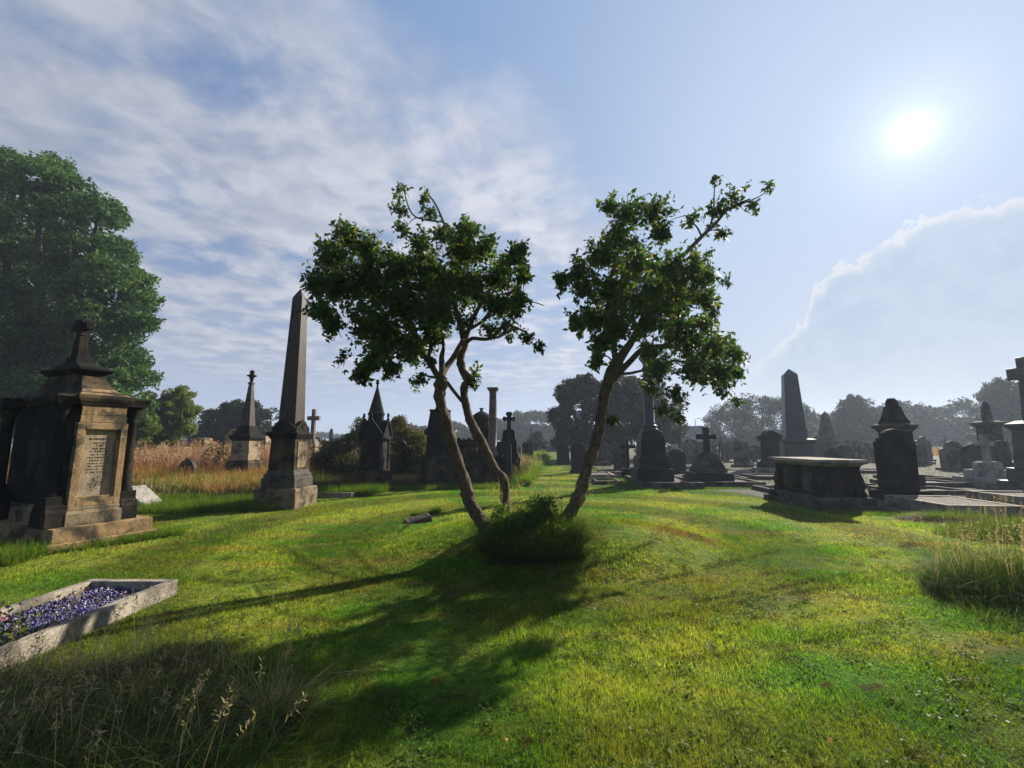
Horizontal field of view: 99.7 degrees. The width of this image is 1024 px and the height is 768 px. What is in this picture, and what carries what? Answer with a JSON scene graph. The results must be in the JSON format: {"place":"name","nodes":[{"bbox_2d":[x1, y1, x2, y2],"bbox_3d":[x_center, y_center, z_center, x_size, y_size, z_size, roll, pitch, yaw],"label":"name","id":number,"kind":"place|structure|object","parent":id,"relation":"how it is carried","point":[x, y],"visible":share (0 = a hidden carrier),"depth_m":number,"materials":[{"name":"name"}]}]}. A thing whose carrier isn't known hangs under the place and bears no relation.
{"place":"outdoors","nodes":[
{"label":"outdoors","id":0,"kind":"place"},
{"bbox_2d":[0,532,68,566],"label":"long green grass","id":1,"kind":"structure","parent":0,"point":[14,555],"depth_m":5.93,"materials":[{"name":"green plant"}]},
{"bbox_2d":[0,523,188,555],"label":"long green grass","id":2,"kind":"structure","parent":0,"point":[166,532],"depth_m":6.97,"materials":[{"name":"green plant"}]},
{"bbox_2d":[137,490,281,514],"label":"long green grass","id":3,"kind":"structure","parent":0,"point":[234,503],"depth_m":10.21,"materials":[{"name":"green plant"}]},
{"bbox_2d":[0,444,1023,767],"bbox_3d":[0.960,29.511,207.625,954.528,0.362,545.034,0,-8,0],"label":"ground","id":4,"kind":"structure","parent":0,"point":[636,536],"depth_m":3.66,"materials":[{"name":"green plant"}]},
{"bbox_2d":[0,319,157,553],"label":"tabernacle monument","id":5,"kind":"object","parent":4,"relation":"on","point":[71,463],"visible":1,"depth_m":7.15,"materials":[{"name":"stone"}]},
{"bbox_2d":[0,579,177,669],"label":"grave planter","id":6,"kind":"object","parent":4,"relation":"on","point":[114,593],"visible":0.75,"depth_m":3.96,"materials":[{"name":"stone"}]},
{"bbox_2d":[0,594,66,643],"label":"flowering plant","id":7,"kind":"object","parent":6,"relation":"on","point":[5,619],"visible":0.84,"depth_m":3.35,"materials":[{"name":"green plant"}]},
{"bbox_2d":[132,485,161,506],"bbox_3d":[-9.246,2.787,10.602,1.114,0.557,0.538,-2,-8,12],"label":"wreath stone","id":8,"kind":"object","parent":4,"relation":"on","point":[149,495],"visible":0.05,"depth_m":10.59,"materials":[{"name":"grey stone"}]},
{"bbox_2d":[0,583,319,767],"bbox_3d":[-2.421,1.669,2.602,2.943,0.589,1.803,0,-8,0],"label":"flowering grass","id":9,"kind":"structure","parent":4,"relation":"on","point":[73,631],"depth_m":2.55,"materials":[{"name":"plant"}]},
{"bbox_2d":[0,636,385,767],"bbox_3d":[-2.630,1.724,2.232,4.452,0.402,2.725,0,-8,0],"label":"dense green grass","id":10,"kind":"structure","parent":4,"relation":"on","point":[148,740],"depth_m":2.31,"materials":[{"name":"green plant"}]},
{"bbox_2d":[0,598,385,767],"bbox_3d":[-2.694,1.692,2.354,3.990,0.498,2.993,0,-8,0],"label":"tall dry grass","id":11,"kind":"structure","parent":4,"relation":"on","point":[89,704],"depth_m":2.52,"materials":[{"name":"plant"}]},
{"bbox_2d":[0,624,396,767],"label":"lawn margin grass","id":12,"kind":"structure","parent":4,"relation":"on","point":[323,681],"depth_m":2.79,"materials":[{"name":"green plant"}]},
{"bbox_2d":[0,626,402,767],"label":"tall dry grass","id":13,"kind":"structure","parent":4,"relation":"on","point":[152,760],"depth_m":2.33,"materials":[{"name":"green plant"}]},
{"bbox_2d":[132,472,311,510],"bbox_3d":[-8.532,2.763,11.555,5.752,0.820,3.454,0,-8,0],"label":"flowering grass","id":14,"kind":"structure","parent":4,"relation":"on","point":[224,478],"depth_m":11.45,"materials":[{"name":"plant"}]},
{"bbox_2d":[223,370,263,474],"bbox_3d":[-10.900,1.724,17.830,1.170,4.660,1.170,-1,-8,4],"label":"spire monument","id":15,"kind":"object","parent":4,"relation":"on","point":[246,438],"visible":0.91,"depth_m":17.52,"materials":[{"name":"grey stone"}]},
{"bbox_2d":[253,289,317,509],"bbox_3d":[-5.720,0.269,11.316,1.051,5.740,1.051,-1,-8,4],"label":"tall obelisk","id":16,"kind":"object","parent":4,"relation":"on","point":[288,475],"visible":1,"depth_m":11.01,"materials":[{"name":"stone"}]},
{"bbox_2d":[317,489,354,497],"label":"grave kerb","id":17,"kind":"structure","parent":4,"relation":"on","point":[340,494],"depth_m":12.67,"materials":[{"name":"stone"}]},
{"bbox_2d":[317,481,394,496],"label":"long green grass","id":18,"kind":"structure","parent":4,"relation":"on","point":[369,489],"depth_m":13.14,"materials":[{"name":"green plant"}]},
{"bbox_2d":[354,380,394,485],"bbox_3d":[-4.850,1.763,15.352,1.136,3.880,1.136,-1,-8,4],"label":"gothic monument","id":19,"kind":"object","parent":4,"relation":"on","point":[374,434],"visible":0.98,"depth_m":14.95,"materials":[{"name":"grey stone"}]},
{"bbox_2d":[404,512,432,523],"bbox_3d":[-1.897,2.802,8.760,0.525,0.322,0.322,4,-9,-28],"label":"sunken stone","id":20,"kind":"object","parent":4,"relation":"on","point":[424,517],"visible":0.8,"depth_m":8.69,"materials":[{"name":"grey stone"}]},
{"bbox_2d":[296,181,547,528],"bbox_3d":[-1.511,-0.565,6.820,4.054,5.757,3.464,1,-8,-9],"label":"laburnum tree","id":21,"kind":"object","parent":4,"relation":"on","point":[382,335],"visible":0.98,"depth_m":6.13,"materials":[{"name":"green plant"}]},
{"bbox_2d":[417,406,457,486],"bbox_3d":[-2.720,1.682,16.322,1.361,4.300,1.092,-1,-8,4],"label":"statue monument","id":22,"kind":"object","parent":4,"relation":"on","point":[437,466],"visible":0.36,"depth_m":15.80,"materials":[{"name":"grey stone"}]},
{"bbox_2d":[391,481,520,490],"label":"long green grass","id":23,"kind":"structure","parent":4,"relation":"on","point":[443,486],"depth_m":14.96,"materials":[{"name":"green plant"}]},
{"bbox_2d":[457,437,481,484],"bbox_3d":[-1.720,2.976,16.752,1.000,1.790,0.800,-1,-8,4],"label":"scroll top monument","id":24,"kind":"object","parent":4,"relation":"on","point":[468,447],"visible":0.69,"depth_m":16.51,"materials":[{"name":"grey stone"}]},
{"bbox_2d":[472,408,488,474],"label":"draped urn monument","id":25,"kind":"object","parent":4,"relation":"on","point":[481,417],"visible":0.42,"depth_m":17.98,"materials":[{"name":"stone"}]},
{"bbox_2d":[477,387,503,485],"bbox_3d":[-0.740,1.985,16.584,1.050,3.710,1.050,-1,-8,4],"label":"pink column monument","id":26,"kind":"object","parent":4,"relation":"on","point":[487,476],"depth_m":16.44,"materials":[{"name":"stone"}]},
{"bbox_2d":[497,442,515,484],"bbox_3d":[-0.253,3.031,16.591,0.940,1.639,0.270,-1,-8,4],"label":"headstone","id":27,"kind":"object","parent":4,"relation":"on","point":[504,449],"visible":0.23,"depth_m":16.57,"materials":[{"name":"black stone"}]},
{"bbox_2d":[501,412,520,470],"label":"trefoil cross monument","id":28,"kind":"object","parent":4,"relation":"on","point":[509,436],"visible":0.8,"depth_m":17.66,"materials":[{"name":"stone"}]},
{"bbox_2d":[7,564,1023,767],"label":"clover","id":29,"kind":"object","parent":4,"relation":"on","point":[612,759],"visible":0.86,"depth_m":3.04,"materials":[{"name":"green plant"}]},
{"bbox_2d":[508,457,546,486],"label":"long green grass","id":30,"kind":"structure","parent":4,"relation":"on","point":[530,478],"depth_m":16.66,"materials":[{"name":"green plant"}]},
{"bbox_2d":[407,493,661,569],"bbox_3d":[0.252,1.876,5.666,4.125,0.838,3.338,0,-8,0],"label":"bush","id":31,"kind":"object","parent":4,"relation":"on","point":[540,532],"visible":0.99,"depth_m":5.49,"materials":[{"name":"green plant"}]},
{"bbox_2d":[525,431,547,449],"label":"young tree","id":32,"kind":"object","parent":4,"relation":"on","point":[539,439],"visible":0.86,"depth_m":54.02,"materials":[{"name":"green plant"}]},
{"bbox_2d":[487,472,592,524],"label":"flowering grass","id":33,"kind":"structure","parent":4,"relation":"on","point":[537,494],"depth_m":6.14,"materials":[{"name":"plant"}]},
{"bbox_2d":[404,406,710,446],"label":"distant woods","id":34,"kind":"object","parent":4,"relation":"on","point":[521,425],"visible":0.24,"depth_m":122.05,"materials":[{"name":"green plant"}]},
{"bbox_2d":[555,444,570,464],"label":"headstone","id":35,"kind":"object","parent":4,"relation":"on","point":[562,450],"visible":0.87,"depth_m":31.22,"materials":[{"name":"stone"}]},
{"bbox_2d":[570,443,585,472],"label":"headstone","id":36,"kind":"object","parent":4,"relation":"on","point":[577,451],"visible":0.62,"depth_m":22.75,"materials":[{"name":"black stone"}]},
{"bbox_2d":[194,509,961,660],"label":"mowing ridges","id":37,"kind":"object","parent":4,"relation":"on","point":[675,574],"visible":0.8,"depth_m":5.00,"materials":[{"name":"green plant"}]},
{"bbox_2d":[550,174,775,523],"bbox_3d":[2.579,-0.691,7.253,5.542,6.095,2.974,4,-9,-26],"label":"laburnum tree","id":38,"kind":"object","parent":4,"relation":"on","point":[659,298],"visible":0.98,"depth_m":6.35,"materials":[{"name":"green plant"}]},
{"bbox_2d":[682,439,699,462],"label":"headstone","id":39,"kind":"object","parent":4,"relation":"on","point":[690,449],"visible":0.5,"depth_m":33.36,"materials":[{"name":"stone"}]},
{"bbox_2d":[727,397,980,448],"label":"distant woods","id":40,"kind":"object","parent":4,"relation":"on","point":[937,423],"visible":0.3,"depth_m":90.03,"materials":[{"name":"plant"}]},
{"bbox_2d":[813,507,1022,519],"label":"long green grass","id":41,"kind":"structure","parent":4,"relation":"on","point":[879,513],"depth_m":9.63,"materials":[{"name":"green plant"}]},
{"bbox_2d":[893,507,994,522],"bbox_3d":[9.076,2.683,9.004,2.129,0.315,1.941,-5,-9,30],"label":"cut grass heap","id":42,"kind":"object","parent":4,"relation":"on","point":[934,517],"visible":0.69,"depth_m":8.89,"materials":[{"name":"green plant"}]},
{"bbox_2d":[894,529,1023,625],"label":"grass clump","id":43,"kind":"object","parent":4,"relation":"on","point":[994,591],"visible":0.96,"depth_m":4.47,"materials":[{"name":"plant"}]},
{"bbox_2d":[920,512,1023,588],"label":"flowering grass","id":44,"kind":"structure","parent":4,"relation":"on","point":[995,532],"depth_m":4.80,"materials":[{"name":"plant"}]},
{"bbox_2d":[929,500,1023,543],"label":"grass clump","id":45,"kind":"object","parent":4,"relation":"on","point":[991,523],"visible":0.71,"depth_m":7.42,"materials":[{"name":"green plant"}]},
{"bbox_2d":[944,490,1022,536],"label":"flowering grass","id":46,"kind":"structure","parent":4,"relation":"on","point":[991,508],"depth_m":7.68,"materials":[{"name":"plant"}]},
{"bbox_2d":[0,0,1023,443],"label":"sky","id":47,"kind":"structure","parent":0,"point":[884,258],"materials":[{"name":"blue"}]},
{"bbox_2d":[2,507,1023,767],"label":"grass clippings","id":48,"kind":"object","parent":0,"point":[464,697],"depth_m":3.99,"materials":[{"name":"green plant"}]},
{"bbox_2d":[507,454,535,484],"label":"straw grass","id":49,"kind":"structure","parent":0,"point":[524,467],"depth_m":17.31,"materials":[{"name":"plant"}]},
{"bbox_2d":[569,450,1023,512],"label":"grave ground","id":50,"kind":"structure","parent":0,"point":[751,491],"depth_m":19.23,"materials":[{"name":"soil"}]},
{"bbox_2d":[545,372,620,451],"bbox_3d":[6.466,2.933,39.281,7.296,8.116,7.948,0,-8,0],"label":"shady tree","id":51,"kind":"object","parent":50,"relation":"on","point":[582,389],"visible":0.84,"depth_m":37.23,"materials":[{"name":"green plant"}]},
{"bbox_2d":[599,445,613,463],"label":"headstone","id":52,"kind":"object","parent":50,"relation":"on","point":[609,453],"visible":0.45,"depth_m":31.82,"materials":[{"name":"grey stone"}]},
{"bbox_2d":[591,478,621,484],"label":"grave kerb","id":53,"kind":"structure","parent":50,"relation":"on","point":[599,481],"depth_m":16.48,"materials":[{"name":"stone"}]},
{"bbox_2d":[613,443,625,468],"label":"headstone","id":54,"kind":"object","parent":50,"relation":"on","point":[619,458],"visible":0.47,"depth_m":23.47,"materials":[{"name":"grey stone"}]},
{"bbox_2d":[615,439,634,478],"bbox_3d":[5.174,3.364,19.351,0.957,1.759,0.957,-1,-8,4],"label":"stone cross","id":55,"kind":"object","parent":50,"relation":"on","point":[626,470],"visible":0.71,"depth_m":19.30,"materials":[{"name":"grey stone"}]},
{"bbox_2d":[594,375,689,453],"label":"shady tree","id":56,"kind":"object","parent":50,"relation":"on","point":[630,412],"visible":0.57,"depth_m":40.02,"materials":[{"name":"green plant"}]},
{"bbox_2d":[625,475,704,488],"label":"grave kerb","id":57,"kind":"structure","parent":50,"relation":"on","point":[680,482],"depth_m":15.01,"materials":[{"name":"stone"}]},
{"bbox_2d":[631,343,673,481],"bbox_3d":[5.360,0.976,16.922,1.314,5.460,1.314,-1,-8,4],"label":"column monument","id":58,"kind":"object","parent":57,"relation":"on","point":[651,460],"depth_m":16.28,"materials":[{"name":"black stone"}]},
{"bbox_2d":[667,449,686,473],"bbox_3d":[8.585,4.028,22.462,1.257,1.288,0.340,-1,-8,4],"label":"headstone","id":59,"kind":"object","parent":50,"relation":"on","point":[678,459],"visible":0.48,"depth_m":22.44,"materials":[{"name":"black stone"}]},
{"bbox_2d":[671,426,712,448],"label":"lodge","id":60,"kind":"structure","parent":50,"relation":"on","point":[691,431],"depth_m":67.66,"materials":[{"name":"stone"}]},
{"bbox_2d":[635,486,751,489],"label":"kerb","id":61,"kind":"structure","parent":50,"relation":"on","point":[675,488],"depth_m":14.88,"materials":[{"name":"grey stone"}]},
{"bbox_2d":[683,477,765,487],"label":"grave kerb","id":62,"kind":"structure","parent":50,"relation":"on","point":[742,482],"depth_m":15.43,"materials":[{"name":"stone"}]},
{"bbox_2d":[684,427,734,481],"bbox_3d":[7.550,2.697,16.739,1.380,2.040,1.380,-1,-8,4],"label":"stone cross","id":63,"kind":"object","parent":62,"relation":"on","point":[707,465],"visible":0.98,"depth_m":16.29,"materials":[{"name":"grey stone"}]},
{"bbox_2d":[731,441,753,466],"bbox_3d":[14.960,4.584,28.185,1.243,1.668,0.445,0,-8,4],"label":"headstone","id":64,"kind":"object","parent":50,"relation":"on","point":[741,456],"visible":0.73,"depth_m":28.11,"materials":[{"name":"grey stone"}]},
{"bbox_2d":[726,468,774,472],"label":"grave kerb","id":65,"kind":"structure","parent":50,"relation":"on","point":[763,470],"depth_m":22.59,"materials":[{"name":"stone"}]},
{"bbox_2d":[741,473,773,479],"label":"grave kerb","id":66,"kind":"structure","parent":50,"relation":"on","point":[760,476],"depth_m":19.11,"materials":[{"name":"stone"}]},
{"bbox_2d":[701,393,819,445],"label":"broad tree","id":67,"kind":"object","parent":50,"relation":"on","point":[739,418],"visible":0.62,"depth_m":81.32,"materials":[{"name":"green plant"}]},
{"bbox_2d":[755,430,782,467],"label":"pediment pillar","id":68,"kind":"structure","parent":50,"relation":"on","point":[769,441],"depth_m":24.84,"materials":[{"name":"stone"}]},
{"bbox_2d":[779,369,816,456],"bbox_3d":[18.651,2.210,28.690,2.100,6.508,2.100,-3,-8,20],"label":"obelisk","id":69,"kind":"object","parent":50,"relation":"on","point":[795,441],"visible":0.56,"depth_m":28.20,"materials":[{"name":"grey stone"}]},
{"bbox_2d":[811,435,825,456],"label":"headstone","id":70,"kind":"object","parent":50,"relation":"on","point":[819,449],"visible":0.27,"depth_m":30.01,"materials":[{"name":"grey stone"}]},
{"bbox_2d":[764,457,884,511],"bbox_3d":[7.950,2.554,11.310,1.462,1.209,2.494,0,-8,3],"label":"table tomb","id":71,"kind":"object","parent":50,"relation":"on","point":[819,484],"visible":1,"depth_m":10.44,"materials":[{"name":"grey stone"}]},
{"bbox_2d":[820,412,839,449],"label":"obelisk","id":72,"kind":"object","parent":50,"relation":"on","point":[826,428],"visible":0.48,"depth_m":40.35,"materials":[{"name":"grey stone"}]},
{"bbox_2d":[830,393,881,448],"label":"round tree","id":73,"kind":"object","parent":50,"relation":"on","point":[852,414],"visible":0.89,"depth_m":73.35,"materials":[{"name":"green plant"}]},
{"bbox_2d":[860,442,872,461],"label":"headstone","id":74,"kind":"object","parent":50,"relation":"on","point":[866,450],"visible":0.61,"depth_m":35.81,"materials":[{"name":"grey stone"}]},
{"bbox_2d":[871,398,925,485],"bbox_3d":[13.746,2.095,15.459,0.930,3.190,0.930,-1,-8,8],"label":"bell roof monument","id":75,"kind":"object","parent":50,"relation":"on","point":[893,416],"visible":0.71,"depth_m":15.36,"materials":[{"name":"stone"}]},
{"bbox_2d":[868,429,932,499],"bbox_3d":[10.950,2.274,12.306,1.302,1.990,0.540,-1,-8,6],"label":"headstone","id":76,"kind":"object","parent":50,"relation":"on","point":[895,455],"visible":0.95,"depth_m":12.21,"materials":[{"name":"stone"}]},
{"bbox_2d":[867,485,966,494],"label":"grave kerb","id":77,"kind":"structure","parent":50,"relation":"on","point":[937,490],"depth_m":13.64,"materials":[{"name":"stone"}]},
{"bbox_2d":[869,479,973,486],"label":"grave kerb","id":78,"kind":"structure","parent":50,"relation":"on","point":[935,482],"depth_m":15.47,"materials":[{"name":"stone"}]},
{"bbox_2d":[916,444,931,465],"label":"headstone","id":79,"kind":"object","parent":50,"relation":"on","point":[922,458],"visible":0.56,"depth_m":29.71,"materials":[{"name":"grey stone"}]},
{"bbox_2d":[914,437,935,463],"bbox_3d":[30.431,4.933,31.970,1.274,2.062,0.344,-1,-8,4],"label":"headstone","id":80,"kind":"object","parent":50,"relation":"on","point":[924,442],"visible":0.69,"depth_m":31.96,"materials":[{"name":"grey stone"}]},
{"bbox_2d":[935,441,961,469],"bbox_3d":[25.693,4.170,25.087,1.869,1.716,0.505,-1,-8,4],"label":"headstone","id":81,"kind":"object","parent":50,"relation":"on","point":[949,455],"visible":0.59,"depth_m":25.04,"materials":[{"name":"stone"}]},
{"bbox_2d":[885,495,1023,517],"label":"grave kerb","id":82,"kind":"structure","parent":50,"relation":"on","point":[928,503],"depth_m":9.93,"materials":[{"name":"stone"}]},
{"bbox_2d":[958,444,981,475],"bbox_3d":[21.196,3.538,19.841,1.216,1.558,0.329,-1,-8,4],"label":"headstone","id":83,"kind":"object","parent":50,"relation":"on","point":[970,454],"visible":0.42,"depth_m":19.80,"materials":[{"name":"grey stone"}]},
{"bbox_2d":[952,435,1006,487],"bbox_3d":[17.331,2.803,15.767,1.500,1.870,1.200,-1,-8,4],"label":"stepped cross","id":84,"kind":"object","parent":50,"relation":"on","point":[983,472],"visible":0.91,"depth_m":15.59,"materials":[{"name":"stone"}]},
{"bbox_2d":[969,401,1013,467],"bbox_3d":[27.025,2.925,24.439,1.138,3.952,1.138,-1,-8,4],"label":"urn monument","id":85,"kind":"object","parent":50,"relation":"on","point":[989,426],"visible":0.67,"depth_m":24.21,"materials":[{"name":"grey stone"}]},
{"bbox_2d":[966,377,1021,445],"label":"tree","id":86,"kind":"object","parent":50,"relation":"on","point":[1005,396],"visible":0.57,"depth_m":65.36,"materials":[{"name":"green plant"}]},
{"bbox_2d":[965,490,1023,503],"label":"grave kerb","id":87,"kind":"structure","parent":50,"relation":"on","point":[1010,495],"depth_m":12.10,"materials":[{"name":"stone"}]},
{"bbox_2d":[993,440,1012,469],"bbox_3d":[23.841,3.602,20.944,0.836,1.739,0.234,-1,-8,4],"label":"headstone","id":88,"kind":"object","parent":50,"relation":"on","point":[1001,450],"visible":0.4,"depth_m":20.92,"materials":[{"name":"grey stone"}]},
{"bbox_2d":[997,357,1023,490],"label":"towering cross","id":89,"kind":"object","parent":50,"relation":"on","point":[1014,481],"visible":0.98,"depth_m":13.62,"materials":[{"name":"grey stone"}]},
{"label":"rough ground","id":90,"kind":"structure","parent":0,"visible":0},
{"bbox_2d":[0,145,166,438],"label":"sycamore tree","id":91,"kind":"object","parent":90,"relation":"on","point":[66,279],"visible":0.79,"depth_m":24.49,"materials":[{"name":"green plant"}]},
{"bbox_2d":[9,445,269,470],"bbox_3d":[-18.971,3.917,22.674,20.212,1.532,13.300,3,-8,-22],"label":"seeding willowherb","id":92,"kind":"object","parent":90,"relation":"on","point":[177,459],"visible":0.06,"depth_m":20.01,"materials":[{"name":"plant"}]},
{"bbox_2d":[134,439,313,467],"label":"willowherb seed heads","id":93,"kind":"object","parent":92,"relation":"attached to","point":[167,459],"visible":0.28,"depth_m":19.07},
{"bbox_2d":[134,384,203,451],"bbox_3d":[-22.265,2.635,27.390,4.949,5.523,5.121,0,-8,0],"label":"light green tree","id":94,"kind":"object","parent":90,"relation":"on","point":[180,408],"visible":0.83,"depth_m":27.14,"materials":[{"name":"green plant"}]},
{"bbox_2d":[6,454,334,495],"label":"straw grass","id":95,"kind":"structure","parent":90,"relation":"on","point":[149,469],"depth_m":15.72,"materials":[{"name":"beige plant"}]},
{"bbox_2d":[200,445,229,467],"bbox_3d":[-13.354,3.532,19.770,1.612,1.538,2.069,7,-10,-41],"label":"shrub","id":96,"kind":"object","parent":90,"relation":"on","point":[219,453],"visible":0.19,"depth_m":19.14,"materials":[{"name":"green plant"}]},
{"bbox_2d":[187,399,279,448],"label":"dark round tree","id":97,"kind":"object","parent":90,"relation":"on","point":[217,425],"visible":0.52,"depth_m":43.38,"materials":[{"name":"green plant"}]},
{"bbox_2d":[131,474,353,495],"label":"dark undergrowth","id":98,"kind":"object","parent":90,"relation":"on","point":[157,490],"visible":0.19,"depth_m":13.38,"materials":[{"name":"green plant"}]},
{"bbox_2d":[307,409,321,467],"bbox_3d":[-9.618,2.814,20.811,0.880,3.200,0.880,-1,-8,4],"label":"stone cross","id":99,"kind":"object","parent":90,"relation":"on","point":[313,418],"visible":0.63,"depth_m":20.82,"materials":[{"name":"stone"}]},
{"bbox_2d":[309,416,366,476],"bbox_3d":[-7.280,2.808,18.878,3.155,2.733,3.476,0,-8,0],"label":"bramble bush","id":100,"kind":"object","parent":90,"relation":"on","point":[337,455],"visible":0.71,"depth_m":17.96,"materials":[{"name":"green plant"}]},
{"bbox_2d":[312,470,477,489],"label":"dark undergrowth","id":101,"kind":"object","parent":90,"relation":"on","point":[400,479],"visible":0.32,"depth_m":15.11,"materials":[{"name":"green plant"}]},
{"bbox_2d":[389,414,426,478],"bbox_3d":[-4.247,2.720,18.374,2.441,2.773,3.082,2,-8,-14],"label":"bramble bush","id":102,"kind":"object","parent":90,"relation":"on","point":[408,456],"visible":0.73,"depth_m":17.73,"materials":[{"name":"green plant"}]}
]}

